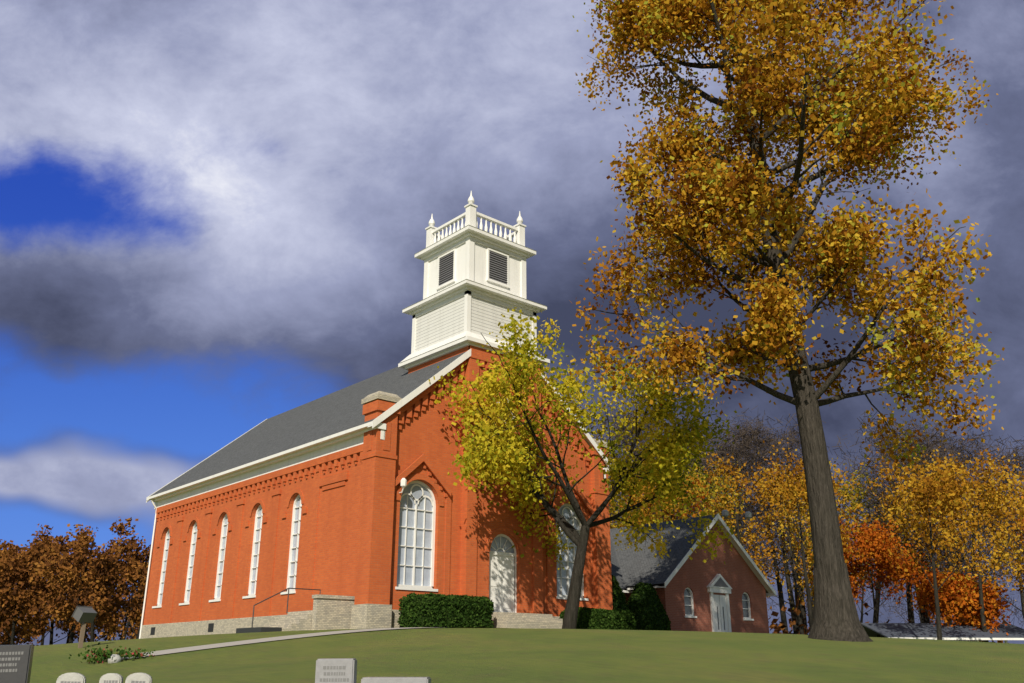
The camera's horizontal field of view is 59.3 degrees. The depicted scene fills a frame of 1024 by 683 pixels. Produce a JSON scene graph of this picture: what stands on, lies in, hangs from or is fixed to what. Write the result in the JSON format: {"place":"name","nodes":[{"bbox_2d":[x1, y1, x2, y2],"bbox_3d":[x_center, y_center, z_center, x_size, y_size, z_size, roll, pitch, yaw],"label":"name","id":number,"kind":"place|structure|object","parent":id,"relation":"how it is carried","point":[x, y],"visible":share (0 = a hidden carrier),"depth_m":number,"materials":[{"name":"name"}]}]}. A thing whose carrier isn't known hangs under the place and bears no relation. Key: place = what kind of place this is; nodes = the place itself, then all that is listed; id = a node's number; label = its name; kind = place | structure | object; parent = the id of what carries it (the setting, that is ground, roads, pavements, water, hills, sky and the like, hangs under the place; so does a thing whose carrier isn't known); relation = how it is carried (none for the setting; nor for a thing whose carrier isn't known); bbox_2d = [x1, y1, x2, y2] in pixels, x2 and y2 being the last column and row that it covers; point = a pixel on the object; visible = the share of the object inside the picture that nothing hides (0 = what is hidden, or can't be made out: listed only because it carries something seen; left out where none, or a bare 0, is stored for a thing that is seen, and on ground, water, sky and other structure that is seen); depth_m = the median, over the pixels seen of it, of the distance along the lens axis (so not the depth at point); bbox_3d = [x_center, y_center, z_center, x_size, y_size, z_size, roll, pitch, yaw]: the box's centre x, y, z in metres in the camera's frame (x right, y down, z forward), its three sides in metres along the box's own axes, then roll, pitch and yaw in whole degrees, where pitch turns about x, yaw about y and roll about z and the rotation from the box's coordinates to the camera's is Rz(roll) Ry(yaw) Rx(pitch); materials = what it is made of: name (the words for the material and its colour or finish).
{"place":"outdoors","nodes":[
{"label":"outdoors","id":0,"kind":"place"},
{"bbox_2d":[122,627,484,659],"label":"lawn path","id":1,"kind":"structure","parent":0,"point":[176,650],"depth_m":27.20,"materials":[{"name":"concrete"}]},
{"bbox_2d":[141,345,612,638],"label":"church","id":2,"kind":"structure","parent":0,"point":[349,523],"depth_m":38.50,"materials":[{"name":"brick"}]},
{"bbox_2d":[149,351,466,496],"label":"roof","id":3,"kind":"structure","parent":2,"relation":"attached to","point":[341,410],"depth_m":45.93,"materials":[{"name":"grey"}]},
{"bbox_2d":[139,398,608,638],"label":"white trim","id":4,"kind":"structure","parent":2,"relation":"attached to","point":[501,579],"depth_m":39.57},
{"bbox_2d":[146,349,608,501],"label":"church rake boards","id":5,"kind":"object","parent":2,"relation":"attached to","point":[589,440],"visible":0.4,"depth_m":38.34,"materials":[{"name":"white wood"}]},
{"bbox_2d":[399,478,406,492],"bbox_3d":[-4.356,5.714,35.652,0.260,0.570,0.430,16,-25,-39],"label":"lamp","id":6,"kind":"object","parent":2,"relation":"attached to","point":[403,482],"visible":1,"depth_m":35.54,"materials":[{"name":"glass"}]},
{"bbox_2d":[439,250,507,285],"bbox_3d":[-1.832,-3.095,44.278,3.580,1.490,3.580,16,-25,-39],"label":"louvers","id":7,"kind":"object","parent":2,"relation":"attached to","point":[489,268],"visible":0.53,"depth_m":43.08,"materials":[{"name":"grey wood"}]},
{"bbox_2d":[398,191,549,369],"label":"tower trim","id":8,"kind":"structure","parent":2,"relation":"on","point":[470,244],"depth_m":42.78,"materials":[{"name":"white wood"}]},
{"bbox_2d":[415,296,532,351],"bbox_3d":[-1.832,-0.373,43.314,4.150,2.020,4.150,16,-25,-39],"label":"clapboard siding","id":9,"kind":"object","parent":2,"relation":"attached to","point":[440,324],"visible":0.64,"depth_m":41.69,"materials":[{"name":"white wood"}]},
{"bbox_2d":[0,0,1023,645],"label":"sky","id":10,"kind":"structure","parent":0,"point":[215,215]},
{"bbox_2d":[30,628,1023,682],"bbox_3d":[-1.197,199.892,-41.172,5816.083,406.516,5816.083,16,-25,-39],"label":"terrain","id":11,"kind":"structure","parent":0,"point":[485,655],"depth_m":21.46,"materials":[{"name":"green plant"}]},
{"bbox_2d":[0,644,33,682],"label":"gravestone","id":12,"kind":"object","parent":11,"relation":"on","point":[23,660],"visible":1,"depth_m":14.14,"materials":[{"name":"stone"}]},
{"bbox_2d":[0,652,21,671],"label":"inscription","id":13,"kind":"object","parent":12,"relation":"attached to","point":[11,659],"visible":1,"depth_m":14.11,"materials":[{"name":"stone"}]},
{"bbox_2d":[0,539,33,643],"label":"tree leaves","id":14,"kind":"object","parent":11,"relation":"on","point":[4,545],"visible":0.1,"depth_m":141.56,"materials":[{"name":"brown plant"}]},
{"bbox_2d":[0,546,46,644],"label":"tree leaves","id":15,"kind":"object","parent":11,"relation":"on","point":[17,640],"depth_m":131.69,"materials":[{"name":"brown plant"}]},
{"bbox_2d":[0,544,47,645],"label":"tree leaves","id":16,"kind":"object","parent":11,"relation":"on","point":[26,616],"depth_m":161.57,"materials":[{"name":"plant"}]},
{"bbox_2d":[0,549,48,644],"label":"tree leaves","id":17,"kind":"object","parent":11,"relation":"on","point":[7,596],"depth_m":125.25,"materials":[{"name":"brown plant"}]},
{"bbox_2d":[0,547,57,644],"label":"tree leaves","id":18,"kind":"object","parent":11,"relation":"on","point":[29,559],"depth_m":127.13,"materials":[{"name":"brown plant"}]},
{"bbox_2d":[3,537,62,643],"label":"tree leaves","id":19,"kind":"object","parent":11,"relation":"on","point":[42,545],"depth_m":148.52,"materials":[{"name":"brown plant"}]},
{"bbox_2d":[19,534,72,644],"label":"tree leaves","id":20,"kind":"object","parent":11,"relation":"on","point":[59,560],"depth_m":166.94,"materials":[{"name":"plant"}]},
{"bbox_2d":[15,524,125,644],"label":"tree leaves","id":21,"kind":"object","parent":11,"relation":"on","point":[44,537],"depth_m":153.04,"materials":[{"name":"brown plant"}]},
{"bbox_2d":[56,673,85,682],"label":"gravestone","id":22,"kind":"object","parent":11,"relation":"on","point":[76,677],"visible":1,"depth_m":13.73,"materials":[{"name":"stone"}]},
{"bbox_2d":[24,517,138,642],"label":"tree leaves","id":23,"kind":"object","parent":11,"relation":"on","point":[80,541],"depth_m":127.75,"materials":[{"name":"brown plant"}]},
{"bbox_2d":[78,623,85,647],"bbox_3d":[-13.600,9.320,28.419,0.110,0.800,0.110,16,-25,-39],"label":"floodlight post","id":24,"kind":"object","parent":11,"relation":"on","point":[82,634],"visible":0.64,"depth_m":28.39,"materials":[{"name":"wood"}]},
{"bbox_2d":[72,606,96,623],"bbox_3d":[-13.632,8.754,28.638,0.380,0.490,0.560,24,-4,34],"label":"floodlight box","id":25,"kind":"object","parent":24,"relation":"on","point":[84,614],"visible":1,"depth_m":28.51,"materials":[{"name":"grey metal"}]},
{"bbox_2d":[48,547,118,643],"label":"tree leaves","id":26,"kind":"object","parent":11,"relation":"on","point":[60,626],"depth_m":162.99,"materials":[{"name":"plant"}]},
{"bbox_2d":[40,552,132,641],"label":"tree leaves","id":27,"kind":"object","parent":11,"relation":"on","point":[71,612],"depth_m":136.35,"materials":[{"name":"brown plant"}]},
{"bbox_2d":[45,544,131,641],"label":"tree leaves","id":28,"kind":"object","parent":11,"relation":"on","point":[98,607],"depth_m":126.26,"materials":[{"name":"brown plant"}]},
{"bbox_2d":[69,642,132,662],"bbox_3d":[-10.936,8.356,23.951,1.713,0.641,1.730,3,-20,-8],"label":"flower clump","id":29,"kind":"object","parent":11,"relation":"on","point":[102,654],"visible":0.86,"depth_m":23.80,"materials":[{"name":"green plant"}]},
{"bbox_2d":[99,673,122,682],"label":"gravestone","id":30,"kind":"object","parent":11,"relation":"on","point":[111,676],"visible":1,"depth_m":13.54,"materials":[{"name":"stone"}]},
{"bbox_2d":[101,680,119,682],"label":"inscription","id":31,"kind":"object","parent":30,"relation":"attached to","point":[112,681],"visible":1,"depth_m":13.52,"materials":[{"name":"stone"}]},
{"bbox_2d":[108,654,121,662],"bbox_3d":[-10.500,8.401,23.758,0.333,0.250,0.333,7,-21,-18],"label":"rock","id":32,"kind":"object","parent":11,"relation":"on","point":[117,657],"visible":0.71,"depth_m":23.64,"materials":[{"name":"white stone"}]},
{"bbox_2d":[97,552,148,640],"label":"tree leaves","id":33,"kind":"object","parent":11,"relation":"on","point":[124,609],"depth_m":164.77,"materials":[{"name":"brown plant"}]},
{"bbox_2d":[99,530,152,639],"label":"tree leaves","id":34,"kind":"object","parent":11,"relation":"on","point":[131,545],"depth_m":158.54,"materials":[{"name":"brown plant"}]},
{"bbox_2d":[107,557,149,638],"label":"tree leaves","id":35,"kind":"object","parent":11,"relation":"on","point":[135,572],"depth_m":129.35,"materials":[{"name":"brown plant"}]},
{"bbox_2d":[110,648,154,659],"bbox_3d":[-10.224,8.447,24.195,1.159,0.424,1.082,7,-21,-18],"label":"flower clump","id":36,"kind":"object","parent":11,"relation":"on","point":[135,654],"visible":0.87,"depth_m":24.17,"materials":[{"name":"green plant"}]},
{"bbox_2d":[125,673,152,682],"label":"gravestone","id":37,"kind":"object","parent":11,"relation":"on","point":[140,677],"visible":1,"depth_m":13.49,"materials":[{"name":"stone"}]},
{"bbox_2d":[131,548,150,597],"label":"tree leaves","id":38,"kind":"object","parent":11,"relation":"on","point":[146,557],"depth_m":164.26,"materials":[{"name":"plant"}]},
{"bbox_2d":[236,588,320,632],"bbox_3d":[-8.312,10.258,34.016,3.522,1.971,2.175,16,-25,-39],"label":"side railing","id":39,"kind":"object","parent":11,"relation":"on","point":[252,629],"visible":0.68,"depth_m":32.80,"materials":[{"name":"metal"}]},
{"bbox_2d":[264,594,354,630],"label":"stone steps","id":40,"kind":"structure","parent":11,"relation":"on","point":[329,612],"depth_m":33.44,"materials":[{"name":"beige stone"}]},
{"bbox_2d":[315,658,356,682],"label":"gravestone","id":41,"kind":"object","parent":11,"relation":"on","point":[350,670],"visible":0.98,"depth_m":13.24,"materials":[{"name":"stone"}]},
{"bbox_2d":[323,666,345,681],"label":"inscription","id":42,"kind":"object","parent":41,"relation":"attached to","point":[334,673],"visible":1,"depth_m":13.21,"materials":[{"name":"stone"}]},
{"bbox_2d":[361,677,430,682],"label":"gravestone","id":43,"kind":"object","parent":11,"relation":"on","point":[396,680],"visible":1,"depth_m":13.39,"materials":[{"name":"stone"}]},
{"bbox_2d":[398,593,494,627],"bbox_3d":[-2.452,10.332,33.864,3.560,1.376,1.571,16,-25,-39],"label":"hedge","id":44,"kind":"object","parent":11,"relation":"on","point":[442,615],"visible":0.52,"depth_m":33.06,"materials":[{"name":"green plant"}]},
{"bbox_2d":[428,307,738,628],"bbox_3d":[2.226,5.660,37.839,14.591,12.911,13.068,16,-25,-39],"label":"tree","id":45,"kind":"object","parent":11,"relation":"on","point":[674,451],"depth_m":36.41,"materials":[{"name":"yellow plant"}]},
{"bbox_2d":[559,607,635,629],"bbox_3d":[3.733,12.242,39.042,3.541,1.152,1.445,16,-25,-39],"label":"hedge","id":46,"kind":"object","parent":11,"relation":"on","point":[580,625],"visible":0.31,"depth_m":38.29,"materials":[{"name":"green plant"}]},
{"bbox_2d":[581,400,656,526],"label":"tree leaves","id":47,"kind":"object","parent":11,"relation":"on","point":[623,430],"depth_m":86.29,"materials":[{"name":"plant"}]},
{"bbox_2d":[612,580,626,609],"bbox_3d":[4.688,13.014,43.538,2.269,3.222,2.225,16,-25,-39],"label":"cone shrub","id":48,"kind":"object","parent":11,"relation":"on","point":[615,598],"visible":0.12,"depth_m":43.10,"materials":[{"name":"plant"}]},
{"bbox_2d":[612,575,629,610],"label":"hedge leaves","id":49,"kind":"object","parent":11,"relation":"on","point":[618,590],"visible":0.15,"depth_m":43.32,"materials":[{"name":"green plant"}]},
{"bbox_2d":[608,474,639,527],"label":"tree leaves","id":50,"kind":"object","parent":11,"relation":"on","point":[615,506],"visible":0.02,"depth_m":74.39,"materials":[{"name":"plant"}]},
{"bbox_2d":[627,582,671,630],"bbox_3d":[6.590,13.572,44.587,2.407,2.990,2.447,16,-25,-39],"label":"cone shrub","id":51,"kind":"object","parent":11,"relation":"on","point":[649,618],"visible":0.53,"depth_m":43.88,"materials":[{"name":"green plant"}]},
{"bbox_2d":[603,408,699,525],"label":"tree leaves","id":52,"kind":"object","parent":11,"relation":"on","point":[629,443],"depth_m":101.73,"materials":[{"name":"plant"}]},
{"bbox_2d":[608,449,715,528],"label":"tree leaves","id":53,"kind":"object","parent":11,"relation":"on","point":[693,490],"depth_m":69.08,"materials":[{"name":"yellow plant"}]},
{"bbox_2d":[621,468,716,522],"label":"tree leaves","id":54,"kind":"object","parent":11,"relation":"on","point":[696,504],"depth_m":78.62,"materials":[{"name":"yellow plant"}]},
{"bbox_2d":[609,408,738,527],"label":"tree leaves","id":55,"kind":"object","parent":11,"relation":"on","point":[705,460],"depth_m":91.73,"materials":[{"name":"plant"}]},
{"bbox_2d":[609,456,748,546],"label":"tree leaves","id":56,"kind":"object","parent":11,"relation":"on","point":[709,499],"depth_m":74.81,"materials":[{"name":"yellow plant"}]},
{"bbox_2d":[617,458,749,526],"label":"tree leaves","id":57,"kind":"object","parent":11,"relation":"on","point":[648,513],"depth_m":64.35,"materials":[{"name":"yellow plant"}]},
{"bbox_2d":[639,462,748,542],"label":"tree leaves","id":58,"kind":"object","parent":11,"relation":"on","point":[706,482],"depth_m":82.86,"materials":[{"name":"yellow plant"}]},
{"bbox_2d":[623,523,768,632],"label":"brick wall","id":59,"kind":"structure","parent":11,"relation":"on","point":[696,574],"depth_m":48.72,"materials":[{"name":"red brick"}]},
{"bbox_2d":[610,539,631,590],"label":"roof","id":60,"kind":"structure","parent":59,"relation":"attached to","point":[616,572],"depth_m":49.05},
{"bbox_2d":[610,514,767,592],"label":"annex roof","id":61,"kind":"structure","parent":59,"relation":"attached to","point":[639,566],"depth_m":49.17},
{"bbox_2d":[620,514,775,631],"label":"building trim","id":62,"kind":"structure","parent":59,"relation":"attached to","point":[715,602],"depth_m":48.48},
{"bbox_2d":[652,412,776,544],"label":"tree leaves","id":63,"kind":"object","parent":11,"relation":"on","point":[752,511],"depth_m":98.76,"materials":[{"name":"yellow plant"}]},
{"bbox_2d":[676,436,768,546],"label":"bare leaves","id":64,"kind":"object","parent":11,"relation":"on","point":[713,459],"depth_m":87.76,"materials":[{"name":"plant"}]},
{"bbox_2d":[724,514,749,541],"bbox_3d":[13.723,14.405,53.530,1.898,8.200,0.167,7,-21,-19],"label":"yard light pole","id":65,"kind":"object","parent":11,"relation":"on","point":[737,523],"visible":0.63,"depth_m":54.61,"materials":[{"name":"metal"}]},
{"bbox_2d":[689,416,797,579],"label":"tree leaves","id":66,"kind":"object","parent":11,"relation":"on","point":[714,450],"depth_m":103.33,"materials":[{"name":"yellow plant"}]},
{"bbox_2d":[684,438,810,591],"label":"tree leaves","id":67,"kind":"object","parent":11,"relation":"on","point":[733,473],"depth_m":71.80,"materials":[{"name":"yellow plant"}]},
{"bbox_2d":[685,406,811,585],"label":"tree leaves","id":68,"kind":"object","parent":11,"relation":"on","point":[728,451],"depth_m":89.27,"materials":[{"name":"yellow plant"}]},
{"bbox_2d":[703,428,809,632],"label":"tree","id":69,"kind":"object","parent":11,"relation":"on","point":[781,605],"depth_m":107.13,"materials":[{"name":"yellow plant"}]},
{"bbox_2d":[766,524,807,623],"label":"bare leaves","id":70,"kind":"object","parent":11,"relation":"on","point":[785,578],"depth_m":125.22,"materials":[{"name":"plant"}]},
{"bbox_2d":[569,0,1004,588],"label":"tree","id":71,"kind":"object","parent":11,"relation":"on","point":[738,180],"depth_m":30.35,"materials":[{"name":"yellow plant"}]},
{"bbox_2d":[728,410,861,634],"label":"tree leaves","id":72,"kind":"object","parent":11,"relation":"on","point":[793,441],"depth_m":91.70,"materials":[{"name":"yellow plant"}]},
{"bbox_2d":[740,460,856,633],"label":"tree leaves","id":73,"kind":"object","parent":11,"relation":"on","point":[808,561],"depth_m":77.28,"materials":[{"name":"yellow plant"}]},
{"bbox_2d":[732,415,866,633],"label":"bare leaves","id":74,"kind":"object","parent":11,"relation":"on","point":[795,443],"depth_m":89.31,"materials":[{"name":"yellow plant"}]},
{"bbox_2d":[735,451,878,628],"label":"tree","id":75,"kind":"object","parent":11,"relation":"on","point":[793,486],"depth_m":65.14,"materials":[{"name":"yellow plant"}]},
{"bbox_2d":[757,470,867,614],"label":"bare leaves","id":76,"kind":"object","parent":11,"relation":"on","point":[798,556],"depth_m":116.77,"materials":[{"name":"plant"}]},
{"bbox_2d":[808,563,873,641],"bbox_3d":[10.000,8.199,27.861,2.500,2.550,2.437,16,-25,-39],"label":"tree trunk base","id":77,"kind":"object","parent":11,"relation":"on","point":[835,617],"visible":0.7,"depth_m":27.31,"materials":[{"name":"brown plant"}]},
{"bbox_2d":[775,457,906,588],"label":"tree leaves","id":78,"kind":"object","parent":11,"relation":"on","point":[857,490],"depth_m":83.07,"materials":[{"name":"yellow plant"}]},
{"bbox_2d":[808,520,936,636],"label":"tree leaves","id":79,"kind":"object","parent":11,"relation":"on","point":[875,547],"depth_m":69.34,"materials":[{"name":"orange plant"}]},
{"bbox_2d":[852,541,906,622],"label":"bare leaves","id":80,"kind":"object","parent":11,"relation":"on","point":[882,596],"depth_m":119.85,"materials":[{"name":"orange plant"}]},
{"bbox_2d":[768,595,1008,642],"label":"understory","id":81,"kind":"object","parent":11,"relation":"on","point":[778,628],"depth_m":73.71,"materials":[{"name":"brown plant"}]},
{"bbox_2d":[835,428,943,622],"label":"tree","id":82,"kind":"object","parent":11,"relation":"on","point":[880,477],"depth_m":101.56,"materials":[{"name":"yellow plant"}]},
{"bbox_2d":[828,409,972,622],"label":"tree leaves","id":83,"kind":"object","parent":11,"relation":"on","point":[896,430],"depth_m":85.32,"materials":[{"name":"yellow plant"}]},
{"bbox_2d":[870,535,948,622],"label":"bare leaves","id":84,"kind":"object","parent":11,"relation":"on","point":[904,609],"depth_m":126.66,"materials":[{"name":"plant"}]},
{"bbox_2d":[839,465,984,622],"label":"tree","id":85,"kind":"object","parent":11,"relation":"on","point":[893,517],"depth_m":82.74,"materials":[{"name":"yellow plant"}]},
{"bbox_2d":[840,421,992,622],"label":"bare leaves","id":86,"kind":"object","parent":11,"relation":"on","point":[940,451],"depth_m":78.74,"materials":[{"name":"plant"}]},
{"bbox_2d":[858,421,1014,622],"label":"tree leaves","id":87,"kind":"object","parent":11,"relation":"on","point":[972,442],"depth_m":90.66,"materials":[{"name":"yellow plant"}]},
{"bbox_2d":[858,438,1019,639],"bbox_3d":[28.248,13.519,58.642,9.610,14.884,8.767,16,-25,-39],"label":"tree","id":88,"kind":"object","parent":11,"relation":"on","point":[931,490],"depth_m":58.87,"materials":[{"name":"yellow plant"}]},
{"bbox_2d":[909,538,978,622],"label":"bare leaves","id":89,"kind":"object","parent":11,"relation":"on","point":[941,566],"depth_m":123.29,"materials":[{"name":"plant"}]},
{"bbox_2d":[865,473,1023,616],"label":"tree leaves","id":90,"kind":"object","parent":11,"relation":"on","point":[937,545],"depth_m":76.28,"materials":[{"name":"yellow plant"}]},
{"bbox_2d":[888,637,1023,642],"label":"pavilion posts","id":91,"kind":"object","parent":11,"relation":"on","point":[972,639],"visible":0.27,"depth_m":63.18,"materials":[{"name":"white"}]},
{"bbox_2d":[861,623,1023,637],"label":"pavilion roof","id":92,"kind":"structure","parent":91,"relation":"on","point":[912,630],"depth_m":64.72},
{"bbox_2d":[902,567,1015,642],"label":"bush","id":93,"kind":"object","parent":11,"relation":"on","point":[962,605],"depth_m":66.08,"materials":[{"name":"orange plant"}]},
{"bbox_2d":[895,448,1023,641],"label":"tree","id":94,"kind":"object","parent":11,"relation":"on","point":[996,506],"depth_m":67.33,"materials":[{"name":"yellow plant"}]},
{"bbox_2d":[895,427,1023,615],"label":"tree leaves","id":95,"kind":"object","parent":11,"relation":"on","point":[958,511],"depth_m":94.64,"materials":[{"name":"plant"}]},
{"bbox_2d":[913,526,1014,622],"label":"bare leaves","id":96,"kind":"object","parent":11,"relation":"on","point":[985,580],"depth_m":121.69,"materials":[{"name":"plant"}]},
{"bbox_2d":[935,468,1019,585],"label":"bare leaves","id":97,"kind":"object","parent":11,"relation":"on","point":[982,533],"depth_m":97.35,"materials":[{"name":"plant"}]},
{"bbox_2d":[934,479,1022,590],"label":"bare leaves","id":98,"kind":"object","parent":11,"relation":"on","point":[986,558],"depth_m":113.43,"materials":[{"name":"plant"}]},
{"bbox_2d":[953,427,1023,593],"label":"tree leaves","id":99,"kind":"object","parent":11,"relation":"on","point":[1010,456],"depth_m":82.68,"materials":[{"name":"yellow plant"}]},
{"bbox_2d":[962,478,1023,627],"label":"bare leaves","id":100,"kind":"object","parent":11,"relation":"on","point":[1008,576],"depth_m":107.47,"materials":[{"name":"orange plant"}]},
{"bbox_2d":[966,439,1023,591],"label":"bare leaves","id":101,"kind":"object","parent":11,"relation":"on","point":[1003,491],"depth_m":98.76,"materials":[{"name":"plant"}]},
{"bbox_2d":[993,472,1023,600],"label":"tree leaves","id":102,"kind":"object","parent":11,"relation":"on","point":[1016,583],"depth_m":78.00,"materials":[{"name":"yellow plant"}]},
{"bbox_2d":[1008,464,1023,512],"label":"tree leaves","id":103,"kind":"object","parent":11,"relation":"on","point":[1019,482],"visible":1,"depth_m":59.78,"materials":[{"name":"plant"}]},
{"bbox_2d":[1014,496,1023,540],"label":"tree leaves","id":104,"kind":"object","parent":11,"relation":"on","point":[1022,497],"visible":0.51,"depth_m":68.37,"materials":[{"name":"plant"}]},
{"bbox_2d":[714,577,727,629],"bbox_3d":[11.237,14.354,48.204,1.400,3.320,0.170,16,-25,-39],"label":"door","id":105,"kind":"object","parent":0,"point":[720,582],"visible":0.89,"depth_m":48.41,"materials":[{"name":"wood"}]},
{"bbox_2d":[722,510,751,518],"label":"yard light heads","id":106,"kind":"object","parent":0,"point":[725,514],"visible":1,"depth_m":54.98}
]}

